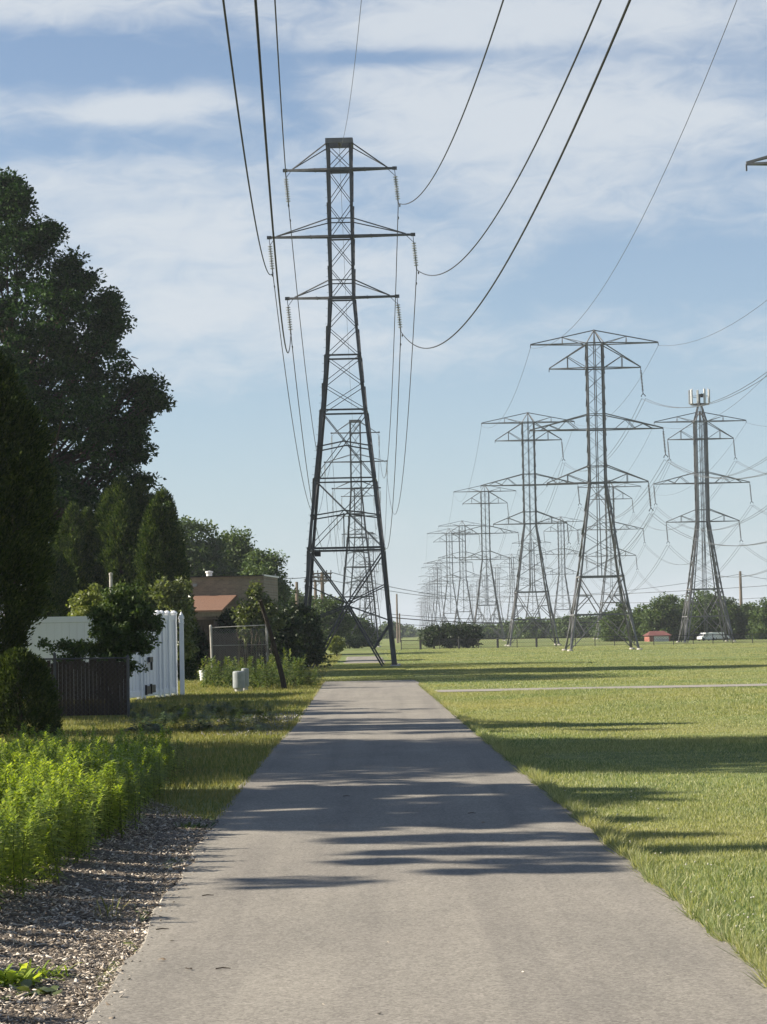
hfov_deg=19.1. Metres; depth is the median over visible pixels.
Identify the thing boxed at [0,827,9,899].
weed plant
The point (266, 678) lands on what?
roadside weed
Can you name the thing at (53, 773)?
weed plant
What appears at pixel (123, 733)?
weed plant
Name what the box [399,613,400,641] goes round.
utility pole
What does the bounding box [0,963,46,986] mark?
broadleaf weed
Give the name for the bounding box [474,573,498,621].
transmission tower
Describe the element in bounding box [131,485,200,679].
arborvitae
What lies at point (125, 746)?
weed plant
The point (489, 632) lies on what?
distant tree
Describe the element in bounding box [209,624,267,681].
chainlink enclosure
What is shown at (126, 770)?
weed plant
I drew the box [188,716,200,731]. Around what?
weed
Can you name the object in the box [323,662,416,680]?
lawn grass
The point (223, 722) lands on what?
weed
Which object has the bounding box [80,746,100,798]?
weed plant
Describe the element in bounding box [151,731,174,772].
weed plant
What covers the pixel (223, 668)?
roadside weed
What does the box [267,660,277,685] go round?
roadside weed
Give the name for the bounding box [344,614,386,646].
broadleaf tree
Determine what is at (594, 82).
overhead conductor
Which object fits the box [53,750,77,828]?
weed plant
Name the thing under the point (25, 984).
broadleaf weed
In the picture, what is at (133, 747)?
weed plant
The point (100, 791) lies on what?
weed plant
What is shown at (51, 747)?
weed plant
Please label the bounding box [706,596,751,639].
broadleaf tree
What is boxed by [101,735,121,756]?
weed plant
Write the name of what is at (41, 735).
weed plant
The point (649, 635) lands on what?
red roofed house
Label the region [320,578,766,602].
overhead cable
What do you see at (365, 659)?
asphalt path
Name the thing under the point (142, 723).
weed
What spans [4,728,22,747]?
weed plant
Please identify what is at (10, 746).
weed plant
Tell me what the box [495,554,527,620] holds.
transmission tower
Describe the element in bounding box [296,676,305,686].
roadside weed
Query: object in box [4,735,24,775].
weed plant
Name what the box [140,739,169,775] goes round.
weed plant
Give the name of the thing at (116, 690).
slatted chainlink fence
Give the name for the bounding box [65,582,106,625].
yellowish shrub
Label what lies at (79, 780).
weed plant
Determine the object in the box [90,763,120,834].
weed plant
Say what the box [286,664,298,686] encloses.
roadside weed
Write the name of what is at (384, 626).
distant tree
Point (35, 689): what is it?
evergreen bush
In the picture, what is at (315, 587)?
utility pole
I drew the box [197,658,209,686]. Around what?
roadside weed
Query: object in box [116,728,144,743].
weed plant
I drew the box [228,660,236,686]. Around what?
roadside weed
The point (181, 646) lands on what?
finial post
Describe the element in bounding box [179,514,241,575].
willow tree
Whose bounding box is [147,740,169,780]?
weed plant
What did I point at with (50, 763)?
weed plant
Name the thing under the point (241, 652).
dry vine
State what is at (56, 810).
weed plant
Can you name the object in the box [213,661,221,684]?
roadside weed
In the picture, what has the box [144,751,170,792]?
weed plant
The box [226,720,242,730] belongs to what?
weed
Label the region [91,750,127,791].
weed plant
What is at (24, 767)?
weed plant
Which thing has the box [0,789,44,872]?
weed plant
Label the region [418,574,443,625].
transmission tower
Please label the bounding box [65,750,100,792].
weed plant
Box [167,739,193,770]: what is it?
weed plant
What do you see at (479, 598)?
transmission tower
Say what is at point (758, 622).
broadleaf tree
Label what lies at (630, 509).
twin conductor
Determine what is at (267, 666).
roadside weed
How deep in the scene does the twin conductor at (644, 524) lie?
309.71 m
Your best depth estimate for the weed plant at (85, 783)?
17.36 m
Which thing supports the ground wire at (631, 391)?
attached to the transmission tower at (753, 162)
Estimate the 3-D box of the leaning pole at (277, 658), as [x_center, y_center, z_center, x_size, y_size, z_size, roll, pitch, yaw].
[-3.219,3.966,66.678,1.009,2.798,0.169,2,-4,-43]
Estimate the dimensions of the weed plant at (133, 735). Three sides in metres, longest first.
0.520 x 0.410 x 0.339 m
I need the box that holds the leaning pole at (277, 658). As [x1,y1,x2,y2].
[259,600,286,688]
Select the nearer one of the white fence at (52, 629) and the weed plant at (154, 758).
the weed plant at (154, 758)
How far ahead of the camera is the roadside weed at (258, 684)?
68.21 m
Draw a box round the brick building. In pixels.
[188,571,278,664]
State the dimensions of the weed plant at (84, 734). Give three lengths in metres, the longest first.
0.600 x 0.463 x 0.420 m
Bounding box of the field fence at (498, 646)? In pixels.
[401,633,766,649]
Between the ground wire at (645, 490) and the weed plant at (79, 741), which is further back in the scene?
the ground wire at (645, 490)
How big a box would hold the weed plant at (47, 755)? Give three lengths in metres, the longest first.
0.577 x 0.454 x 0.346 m
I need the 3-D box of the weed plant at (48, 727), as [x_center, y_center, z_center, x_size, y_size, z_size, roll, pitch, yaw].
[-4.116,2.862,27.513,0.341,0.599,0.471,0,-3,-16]
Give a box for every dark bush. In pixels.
[186,607,239,671]
[254,606,307,669]
[281,601,332,669]
[314,617,327,667]
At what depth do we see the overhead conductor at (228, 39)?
56.47 m
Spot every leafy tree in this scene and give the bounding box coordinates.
[147,575,199,666]
[230,579,286,657]
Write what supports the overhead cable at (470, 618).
attached to the utility pole at (740, 590)
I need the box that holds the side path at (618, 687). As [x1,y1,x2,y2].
[435,684,766,691]
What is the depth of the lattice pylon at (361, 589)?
905.98 m
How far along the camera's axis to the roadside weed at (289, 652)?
70.29 m
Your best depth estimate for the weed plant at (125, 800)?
18.75 m
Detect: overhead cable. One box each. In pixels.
[284,572,766,596]
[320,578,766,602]
[392,617,601,622]
[393,614,604,618]
[393,623,598,626]
[581,574,763,594]
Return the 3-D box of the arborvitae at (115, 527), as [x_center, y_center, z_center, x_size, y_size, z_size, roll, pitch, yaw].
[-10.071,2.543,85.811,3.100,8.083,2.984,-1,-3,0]
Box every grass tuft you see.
[17,958,82,980]
[93,896,130,917]
[173,821,214,828]
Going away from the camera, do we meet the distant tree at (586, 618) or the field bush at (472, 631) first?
the field bush at (472, 631)
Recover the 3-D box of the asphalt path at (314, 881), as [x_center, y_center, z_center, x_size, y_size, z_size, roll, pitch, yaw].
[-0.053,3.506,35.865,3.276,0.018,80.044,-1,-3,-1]
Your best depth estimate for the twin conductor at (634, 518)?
261.37 m
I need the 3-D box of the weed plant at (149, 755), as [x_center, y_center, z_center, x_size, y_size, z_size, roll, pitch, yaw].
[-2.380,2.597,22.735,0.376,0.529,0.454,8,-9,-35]
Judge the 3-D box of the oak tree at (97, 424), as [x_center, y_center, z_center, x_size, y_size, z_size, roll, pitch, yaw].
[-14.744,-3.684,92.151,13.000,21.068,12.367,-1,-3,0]
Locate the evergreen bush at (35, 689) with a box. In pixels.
[0,646,65,738]
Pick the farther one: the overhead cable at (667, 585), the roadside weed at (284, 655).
the overhead cable at (667, 585)
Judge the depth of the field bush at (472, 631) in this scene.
211.00 m
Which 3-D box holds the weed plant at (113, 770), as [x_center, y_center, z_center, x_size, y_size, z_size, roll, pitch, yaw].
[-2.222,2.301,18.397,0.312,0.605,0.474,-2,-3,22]
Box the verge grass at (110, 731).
[0,654,341,820]
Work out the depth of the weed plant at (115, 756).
19.31 m
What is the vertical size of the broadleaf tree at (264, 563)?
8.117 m
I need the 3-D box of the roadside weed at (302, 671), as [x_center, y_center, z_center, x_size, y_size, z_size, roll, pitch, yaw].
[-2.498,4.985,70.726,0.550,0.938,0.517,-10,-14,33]
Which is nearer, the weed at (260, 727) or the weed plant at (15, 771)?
the weed plant at (15, 771)
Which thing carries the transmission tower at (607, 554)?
on the ground at (413, 643)
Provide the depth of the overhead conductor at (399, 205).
81.39 m
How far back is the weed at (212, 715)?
41.62 m
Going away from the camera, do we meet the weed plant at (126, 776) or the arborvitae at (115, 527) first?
the weed plant at (126, 776)
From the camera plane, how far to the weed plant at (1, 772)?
17.47 m
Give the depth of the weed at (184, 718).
41.31 m
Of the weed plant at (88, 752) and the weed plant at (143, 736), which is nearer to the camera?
the weed plant at (88, 752)
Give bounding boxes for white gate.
[123,610,177,698]
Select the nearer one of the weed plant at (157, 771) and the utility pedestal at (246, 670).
the weed plant at (157, 771)
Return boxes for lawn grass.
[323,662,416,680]
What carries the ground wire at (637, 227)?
attached to the transmission tower at (753, 162)
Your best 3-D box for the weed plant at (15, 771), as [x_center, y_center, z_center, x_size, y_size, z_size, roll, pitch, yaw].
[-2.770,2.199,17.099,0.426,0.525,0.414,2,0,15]
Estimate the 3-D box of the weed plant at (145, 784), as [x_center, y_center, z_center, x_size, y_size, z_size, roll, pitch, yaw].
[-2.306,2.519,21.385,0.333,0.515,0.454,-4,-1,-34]
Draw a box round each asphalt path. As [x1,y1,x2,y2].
[84,680,766,1023]
[344,656,385,663]
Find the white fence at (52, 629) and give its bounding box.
[0,616,119,699]
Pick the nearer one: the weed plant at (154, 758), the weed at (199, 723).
the weed plant at (154, 758)
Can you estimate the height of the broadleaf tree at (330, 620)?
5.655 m
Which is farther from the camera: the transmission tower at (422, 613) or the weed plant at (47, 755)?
the transmission tower at (422, 613)
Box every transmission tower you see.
[415,598,425,628]
[416,589,433,629]
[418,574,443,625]
[418,582,438,628]
[422,564,451,624]
[424,560,455,626]
[427,529,473,624]
[438,521,487,625]
[453,485,520,640]
[461,584,481,623]
[467,579,489,621]
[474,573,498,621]
[481,412,579,645]
[487,565,510,621]
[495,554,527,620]
[512,539,553,620]
[529,329,667,650]
[536,516,588,617]
[577,480,644,638]
[745,156,766,170]
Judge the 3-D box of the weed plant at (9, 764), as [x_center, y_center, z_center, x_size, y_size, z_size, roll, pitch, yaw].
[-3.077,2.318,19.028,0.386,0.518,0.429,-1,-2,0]
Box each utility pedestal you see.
[233,671,244,691]
[241,668,248,690]
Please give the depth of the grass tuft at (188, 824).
19.15 m
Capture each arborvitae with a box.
[0,348,65,731]
[39,545,77,647]
[52,501,100,606]
[74,506,104,594]
[86,474,141,607]
[119,478,150,573]
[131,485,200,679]
[149,491,155,498]
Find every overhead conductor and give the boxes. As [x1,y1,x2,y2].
[222,0,356,592]
[254,0,360,613]
[274,0,359,598]
[374,0,503,578]
[375,0,630,606]
[377,0,601,598]
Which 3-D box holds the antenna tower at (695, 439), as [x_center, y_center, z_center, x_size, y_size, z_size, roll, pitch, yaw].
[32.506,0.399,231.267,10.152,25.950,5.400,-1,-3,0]
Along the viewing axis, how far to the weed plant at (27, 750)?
20.93 m
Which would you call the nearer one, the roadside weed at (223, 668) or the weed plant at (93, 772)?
the weed plant at (93, 772)
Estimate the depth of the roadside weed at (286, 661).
69.79 m
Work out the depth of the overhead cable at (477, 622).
299.61 m
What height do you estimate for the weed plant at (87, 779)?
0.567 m
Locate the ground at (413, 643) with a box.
[5,637,766,990]
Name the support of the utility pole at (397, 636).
on the ground at (413, 643)
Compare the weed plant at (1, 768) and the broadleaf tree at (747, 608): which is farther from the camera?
the broadleaf tree at (747, 608)
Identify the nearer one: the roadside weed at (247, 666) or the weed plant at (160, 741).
the weed plant at (160, 741)
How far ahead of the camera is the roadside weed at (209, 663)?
70.88 m
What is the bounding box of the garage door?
[654,636,668,641]
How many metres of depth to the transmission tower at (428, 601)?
1010.90 m
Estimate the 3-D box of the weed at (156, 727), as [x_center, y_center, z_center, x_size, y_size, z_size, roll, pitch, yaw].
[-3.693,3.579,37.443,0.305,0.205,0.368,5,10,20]
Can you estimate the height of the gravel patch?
0.122 m
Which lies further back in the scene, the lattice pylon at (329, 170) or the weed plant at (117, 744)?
the lattice pylon at (329, 170)
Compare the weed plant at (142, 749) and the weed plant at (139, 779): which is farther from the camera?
the weed plant at (142, 749)
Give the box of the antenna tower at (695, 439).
[653,388,751,642]
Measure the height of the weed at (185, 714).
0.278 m
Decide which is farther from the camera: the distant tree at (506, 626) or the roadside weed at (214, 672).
the distant tree at (506, 626)
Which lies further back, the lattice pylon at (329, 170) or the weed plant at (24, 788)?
the lattice pylon at (329, 170)
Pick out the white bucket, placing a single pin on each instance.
(201, 675)
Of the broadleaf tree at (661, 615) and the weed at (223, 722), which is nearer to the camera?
the weed at (223, 722)
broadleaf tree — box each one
[213,525,258,574]
[238,548,296,607]
[287,588,318,610]
[307,592,355,641]
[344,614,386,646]
[595,602,634,641]
[617,603,658,640]
[635,591,693,640]
[673,595,697,639]
[683,586,726,639]
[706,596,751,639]
[740,601,758,637]
[745,597,766,638]
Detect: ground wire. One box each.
[339,0,370,559]
[421,0,736,569]
[443,300,766,577]
[475,379,762,580]
[503,423,759,582]
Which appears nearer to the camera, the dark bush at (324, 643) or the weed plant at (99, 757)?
the weed plant at (99, 757)
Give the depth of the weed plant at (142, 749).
23.04 m
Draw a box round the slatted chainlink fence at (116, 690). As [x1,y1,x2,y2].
[42,652,129,717]
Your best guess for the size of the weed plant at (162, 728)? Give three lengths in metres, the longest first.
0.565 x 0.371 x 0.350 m
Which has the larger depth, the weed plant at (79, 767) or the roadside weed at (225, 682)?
the roadside weed at (225, 682)
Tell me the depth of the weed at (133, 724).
38.22 m
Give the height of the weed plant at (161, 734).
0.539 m
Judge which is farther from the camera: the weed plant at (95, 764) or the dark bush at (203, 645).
the dark bush at (203, 645)
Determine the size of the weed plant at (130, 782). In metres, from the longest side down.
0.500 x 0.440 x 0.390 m
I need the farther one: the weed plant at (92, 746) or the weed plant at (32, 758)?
the weed plant at (92, 746)
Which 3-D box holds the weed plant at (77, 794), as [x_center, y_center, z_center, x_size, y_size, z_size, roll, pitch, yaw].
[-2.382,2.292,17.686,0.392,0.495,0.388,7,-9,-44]
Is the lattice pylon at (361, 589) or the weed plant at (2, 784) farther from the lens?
the lattice pylon at (361, 589)
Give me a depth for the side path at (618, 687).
61.48 m
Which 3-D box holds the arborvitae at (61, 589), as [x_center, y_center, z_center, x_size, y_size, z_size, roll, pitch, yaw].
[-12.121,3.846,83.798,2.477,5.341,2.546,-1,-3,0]
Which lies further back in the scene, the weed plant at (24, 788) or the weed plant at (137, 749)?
the weed plant at (137, 749)
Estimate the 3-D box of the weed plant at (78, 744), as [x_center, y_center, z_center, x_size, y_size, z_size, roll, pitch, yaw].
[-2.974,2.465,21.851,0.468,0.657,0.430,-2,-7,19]
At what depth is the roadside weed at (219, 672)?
70.80 m
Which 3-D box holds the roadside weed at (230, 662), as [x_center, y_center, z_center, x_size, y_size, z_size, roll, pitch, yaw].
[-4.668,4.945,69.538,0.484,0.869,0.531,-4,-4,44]
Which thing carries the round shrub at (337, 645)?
on the ground at (413, 643)
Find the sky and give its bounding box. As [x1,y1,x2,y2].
[0,0,766,629]
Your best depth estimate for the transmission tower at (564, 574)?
442.99 m
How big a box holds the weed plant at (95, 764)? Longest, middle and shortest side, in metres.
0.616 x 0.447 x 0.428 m
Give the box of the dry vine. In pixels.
[234,629,271,678]
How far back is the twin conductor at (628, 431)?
167.32 m
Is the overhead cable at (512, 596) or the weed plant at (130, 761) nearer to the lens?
the weed plant at (130, 761)
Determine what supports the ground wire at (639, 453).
attached to the antenna tower at (695, 439)
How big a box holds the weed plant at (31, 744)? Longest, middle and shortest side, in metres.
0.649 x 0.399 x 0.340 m
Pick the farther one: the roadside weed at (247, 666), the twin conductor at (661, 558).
the twin conductor at (661, 558)
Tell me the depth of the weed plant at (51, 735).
26.64 m
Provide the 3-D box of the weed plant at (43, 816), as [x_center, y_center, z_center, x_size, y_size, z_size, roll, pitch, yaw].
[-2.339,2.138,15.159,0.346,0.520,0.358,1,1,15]
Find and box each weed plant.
[0,742,21,774]
[0,759,19,782]
[0,760,13,797]
[0,761,45,829]
[0,766,9,783]
[0,773,23,860]
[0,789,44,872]
[0,793,21,884]
[0,809,39,898]
[0,812,49,888]
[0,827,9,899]
[0,850,11,908]
[1,739,19,756]
[1,764,28,810]
[1,772,42,835]
[2,769,28,820]
[3,780,69,878]
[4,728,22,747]
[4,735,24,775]
[4,763,54,811]
[4,776,32,817]
[4,777,40,815]
[6,739,38,763]
[7,751,46,795]
[12,778,73,864]
[15,738,39,771]
[16,777,76,862]
[18,795,54,869]
[20,722,35,743]
[20,745,44,773]
[20,781,64,824]
[21,733,37,752]
[22,754,49,780]
[22,810,71,883]
[24,749,45,796]
[26,758,55,800]
[33,730,61,743]
[34,724,50,744]
[36,738,59,760]
[40,747,59,762]
[40,786,75,851]
[42,764,93,855]
[43,731,61,746]
[43,738,70,781]
[43,743,72,788]
[44,728,64,749]
[51,765,92,851]
[52,762,73,807]
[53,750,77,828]
[54,743,84,776]
[55,794,104,864]
[56,729,79,746]
[58,745,88,814]
[61,736,84,756]
[63,758,101,817]
[63,784,111,845]
[64,751,85,779]
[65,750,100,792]
[66,776,92,835]
[66,790,98,856]
[67,737,86,747]
[67,737,101,751]
[67,748,90,785]
[68,762,100,816]
[68,779,98,838]
[73,732,95,751]
[78,724,97,749]
[79,772,119,841]
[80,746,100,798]
[85,748,126,801]
[87,768,116,822]
[88,776,115,825]
[88,776,134,837]
[90,731,124,752]
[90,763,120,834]
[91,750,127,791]
[94,760,132,832]
[95,741,128,757]
[97,744,123,766]
[100,749,131,823]
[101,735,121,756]
[101,766,147,830]
[103,734,128,758]
[105,752,141,807]
[107,743,136,764]
[111,730,130,759]
[111,753,143,803]
[114,750,148,816]
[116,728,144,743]
[117,762,150,820]
[120,728,144,743]
[120,740,137,764]
[121,757,156,810]
[124,744,157,795]
[128,753,156,804]
[132,743,154,776]
[133,764,150,796]
[134,723,152,746]
[134,746,161,791]
[134,754,162,802]
[135,755,165,792]
[138,753,169,797]
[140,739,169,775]
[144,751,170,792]
[146,732,171,775]
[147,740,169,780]
[148,749,180,783]
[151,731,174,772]
[157,723,179,767]
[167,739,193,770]
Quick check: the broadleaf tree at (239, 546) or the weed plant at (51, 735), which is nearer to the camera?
the weed plant at (51, 735)
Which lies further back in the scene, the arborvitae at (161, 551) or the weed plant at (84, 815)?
the arborvitae at (161, 551)
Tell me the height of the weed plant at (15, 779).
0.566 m
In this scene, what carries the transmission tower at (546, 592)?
on the ground at (413, 643)
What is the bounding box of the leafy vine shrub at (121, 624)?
[35,581,165,700]
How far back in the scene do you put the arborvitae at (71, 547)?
85.61 m
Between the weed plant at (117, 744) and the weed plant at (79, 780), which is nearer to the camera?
the weed plant at (79, 780)
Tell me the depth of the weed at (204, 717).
40.01 m
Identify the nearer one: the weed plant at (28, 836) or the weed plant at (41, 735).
the weed plant at (28, 836)
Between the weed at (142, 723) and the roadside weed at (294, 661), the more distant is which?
the roadside weed at (294, 661)
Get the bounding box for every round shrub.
[326,635,346,655]
[345,634,376,648]
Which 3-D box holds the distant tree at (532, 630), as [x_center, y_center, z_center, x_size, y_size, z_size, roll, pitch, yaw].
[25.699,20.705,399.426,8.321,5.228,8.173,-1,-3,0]
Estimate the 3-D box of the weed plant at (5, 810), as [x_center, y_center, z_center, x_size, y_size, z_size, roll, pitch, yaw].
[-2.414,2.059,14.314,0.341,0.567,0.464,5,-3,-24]
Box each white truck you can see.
[697,632,715,640]
[711,632,728,639]
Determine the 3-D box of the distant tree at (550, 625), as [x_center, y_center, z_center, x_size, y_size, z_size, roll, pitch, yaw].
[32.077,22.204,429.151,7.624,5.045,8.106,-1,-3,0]
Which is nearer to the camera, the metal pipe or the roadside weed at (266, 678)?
the roadside weed at (266, 678)
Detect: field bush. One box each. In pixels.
[417,623,443,648]
[435,622,463,647]
[455,621,484,647]
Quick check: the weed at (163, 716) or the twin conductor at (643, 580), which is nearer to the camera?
the weed at (163, 716)
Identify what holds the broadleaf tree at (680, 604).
on the ground at (413, 643)
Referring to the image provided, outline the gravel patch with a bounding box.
[167,712,297,735]
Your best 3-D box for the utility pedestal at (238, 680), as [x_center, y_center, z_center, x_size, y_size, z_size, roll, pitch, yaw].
[-4.093,4.821,64.433,0.340,0.655,0.347,-1,-3,0]
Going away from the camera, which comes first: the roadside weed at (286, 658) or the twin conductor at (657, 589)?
the roadside weed at (286, 658)
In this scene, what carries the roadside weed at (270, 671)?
on the ground at (413, 643)
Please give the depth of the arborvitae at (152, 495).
89.04 m
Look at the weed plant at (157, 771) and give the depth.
23.35 m
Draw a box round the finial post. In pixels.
[178,612,184,694]
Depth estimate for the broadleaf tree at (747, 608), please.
264.19 m
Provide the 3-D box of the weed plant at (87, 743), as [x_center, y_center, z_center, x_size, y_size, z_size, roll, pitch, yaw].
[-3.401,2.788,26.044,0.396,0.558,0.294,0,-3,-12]
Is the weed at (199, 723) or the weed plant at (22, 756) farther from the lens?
the weed at (199, 723)
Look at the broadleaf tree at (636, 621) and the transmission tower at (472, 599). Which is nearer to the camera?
the broadleaf tree at (636, 621)
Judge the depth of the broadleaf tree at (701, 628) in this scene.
266.39 m
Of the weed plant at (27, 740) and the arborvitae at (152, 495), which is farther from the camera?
the arborvitae at (152, 495)
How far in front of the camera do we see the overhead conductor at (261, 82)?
43.40 m
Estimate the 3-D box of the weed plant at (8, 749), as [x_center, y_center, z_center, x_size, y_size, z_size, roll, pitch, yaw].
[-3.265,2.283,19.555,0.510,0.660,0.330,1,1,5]
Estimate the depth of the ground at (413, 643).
34.45 m
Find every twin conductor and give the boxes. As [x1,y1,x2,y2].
[441,513,766,619]
[444,460,766,608]
[445,372,766,592]
[468,506,765,609]
[470,458,766,599]
[476,545,766,618]
[488,544,766,620]
[492,461,766,598]
[493,505,765,610]
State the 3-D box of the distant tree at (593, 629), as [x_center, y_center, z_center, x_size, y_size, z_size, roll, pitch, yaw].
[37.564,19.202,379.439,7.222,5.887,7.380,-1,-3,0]
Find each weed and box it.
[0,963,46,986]
[1,979,62,999]
[128,717,138,731]
[137,721,148,725]
[150,723,166,732]
[157,711,168,723]
[179,713,188,723]
[180,708,190,719]
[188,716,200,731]
[195,721,205,731]
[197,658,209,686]
[199,711,207,724]
[202,660,210,686]
[204,708,218,721]
[208,659,219,686]
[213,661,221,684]
[214,662,223,685]
[218,716,230,729]
[220,656,229,685]
[220,657,232,687]
[226,660,232,686]
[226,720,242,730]
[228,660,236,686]
[235,709,245,719]
[246,655,253,683]
[249,663,260,688]
[252,661,263,687]
[253,662,263,686]
[253,724,267,733]
[258,664,269,686]
[259,713,269,721]
[260,669,271,687]
[262,655,270,684]
[265,660,276,685]
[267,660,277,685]
[275,654,289,687]
[282,647,288,680]
[283,657,291,684]
[284,648,296,684]
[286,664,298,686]
[293,658,302,685]
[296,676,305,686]
[298,658,307,684]
[298,661,306,684]
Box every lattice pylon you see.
[267,137,417,667]
[324,420,387,646]
[336,487,375,624]
[353,573,370,618]
[356,532,382,632]
[357,557,378,625]
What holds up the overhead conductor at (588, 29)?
hanging from the lattice pylon at (329, 170)
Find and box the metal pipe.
[109,573,112,592]
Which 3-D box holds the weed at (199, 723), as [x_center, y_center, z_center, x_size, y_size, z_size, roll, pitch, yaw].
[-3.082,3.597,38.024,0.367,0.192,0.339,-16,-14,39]
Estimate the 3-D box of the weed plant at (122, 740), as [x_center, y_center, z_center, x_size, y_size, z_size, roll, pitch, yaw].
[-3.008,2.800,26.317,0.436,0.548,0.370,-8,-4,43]
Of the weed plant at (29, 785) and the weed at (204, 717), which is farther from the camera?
the weed at (204, 717)
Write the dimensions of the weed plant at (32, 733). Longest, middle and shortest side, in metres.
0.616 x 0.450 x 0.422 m
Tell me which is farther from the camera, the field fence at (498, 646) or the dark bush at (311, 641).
the field fence at (498, 646)
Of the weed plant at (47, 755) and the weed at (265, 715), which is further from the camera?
the weed at (265, 715)
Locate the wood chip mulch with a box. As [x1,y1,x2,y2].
[0,797,226,1023]
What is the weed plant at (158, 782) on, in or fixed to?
on the ground at (413, 643)
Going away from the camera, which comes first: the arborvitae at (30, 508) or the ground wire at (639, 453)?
the arborvitae at (30, 508)
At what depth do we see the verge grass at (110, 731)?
36.79 m
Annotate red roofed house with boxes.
[643,631,670,641]
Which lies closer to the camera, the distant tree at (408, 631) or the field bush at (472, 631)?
the field bush at (472, 631)
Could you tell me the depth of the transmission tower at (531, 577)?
548.80 m
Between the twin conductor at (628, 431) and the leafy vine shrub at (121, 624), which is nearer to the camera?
the leafy vine shrub at (121, 624)
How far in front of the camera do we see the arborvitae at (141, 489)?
87.98 m
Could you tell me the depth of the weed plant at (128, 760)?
20.80 m
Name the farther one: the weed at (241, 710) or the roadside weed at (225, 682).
the roadside weed at (225, 682)
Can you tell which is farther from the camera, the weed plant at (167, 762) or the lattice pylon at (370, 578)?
the lattice pylon at (370, 578)
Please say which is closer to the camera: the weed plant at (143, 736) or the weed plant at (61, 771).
the weed plant at (61, 771)
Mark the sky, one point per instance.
(121, 116)
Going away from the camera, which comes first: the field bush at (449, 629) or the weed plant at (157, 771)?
the weed plant at (157, 771)
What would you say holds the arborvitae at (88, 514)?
on the ground at (413, 643)
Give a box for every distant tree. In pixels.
[378,621,403,638]
[401,623,416,637]
[475,624,508,638]
[493,617,515,637]
[507,616,551,638]
[545,617,561,637]
[550,613,587,636]
[580,611,596,637]
[588,612,605,637]
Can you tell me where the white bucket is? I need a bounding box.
[199,669,204,679]
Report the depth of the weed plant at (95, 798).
18.99 m
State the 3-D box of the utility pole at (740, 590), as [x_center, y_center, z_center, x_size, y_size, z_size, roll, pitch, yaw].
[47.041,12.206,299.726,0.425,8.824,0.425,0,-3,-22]
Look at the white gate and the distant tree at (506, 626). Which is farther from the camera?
the distant tree at (506, 626)
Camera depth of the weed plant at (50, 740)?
25.25 m
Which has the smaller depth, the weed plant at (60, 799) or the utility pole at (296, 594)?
the weed plant at (60, 799)
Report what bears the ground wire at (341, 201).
attached to the lattice pylon at (329, 170)
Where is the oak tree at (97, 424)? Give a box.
[0,166,177,614]
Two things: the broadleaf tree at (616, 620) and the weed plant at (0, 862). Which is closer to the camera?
the weed plant at (0, 862)
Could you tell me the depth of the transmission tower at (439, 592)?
698.05 m
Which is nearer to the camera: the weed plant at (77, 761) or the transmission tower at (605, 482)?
the weed plant at (77, 761)
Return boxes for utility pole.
[295,582,298,605]
[304,579,320,603]
[313,570,331,647]
[396,594,398,642]
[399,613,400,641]
[739,571,742,606]
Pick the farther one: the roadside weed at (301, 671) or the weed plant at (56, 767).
the roadside weed at (301, 671)
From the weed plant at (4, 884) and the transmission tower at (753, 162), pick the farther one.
the transmission tower at (753, 162)
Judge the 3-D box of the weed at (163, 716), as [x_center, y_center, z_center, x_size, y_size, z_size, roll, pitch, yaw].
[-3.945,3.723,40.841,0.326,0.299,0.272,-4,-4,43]
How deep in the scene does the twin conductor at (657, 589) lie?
310.76 m
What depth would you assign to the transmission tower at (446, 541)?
485.13 m
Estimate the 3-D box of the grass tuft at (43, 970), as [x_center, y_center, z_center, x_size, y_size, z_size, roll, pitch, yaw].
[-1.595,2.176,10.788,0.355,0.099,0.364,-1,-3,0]

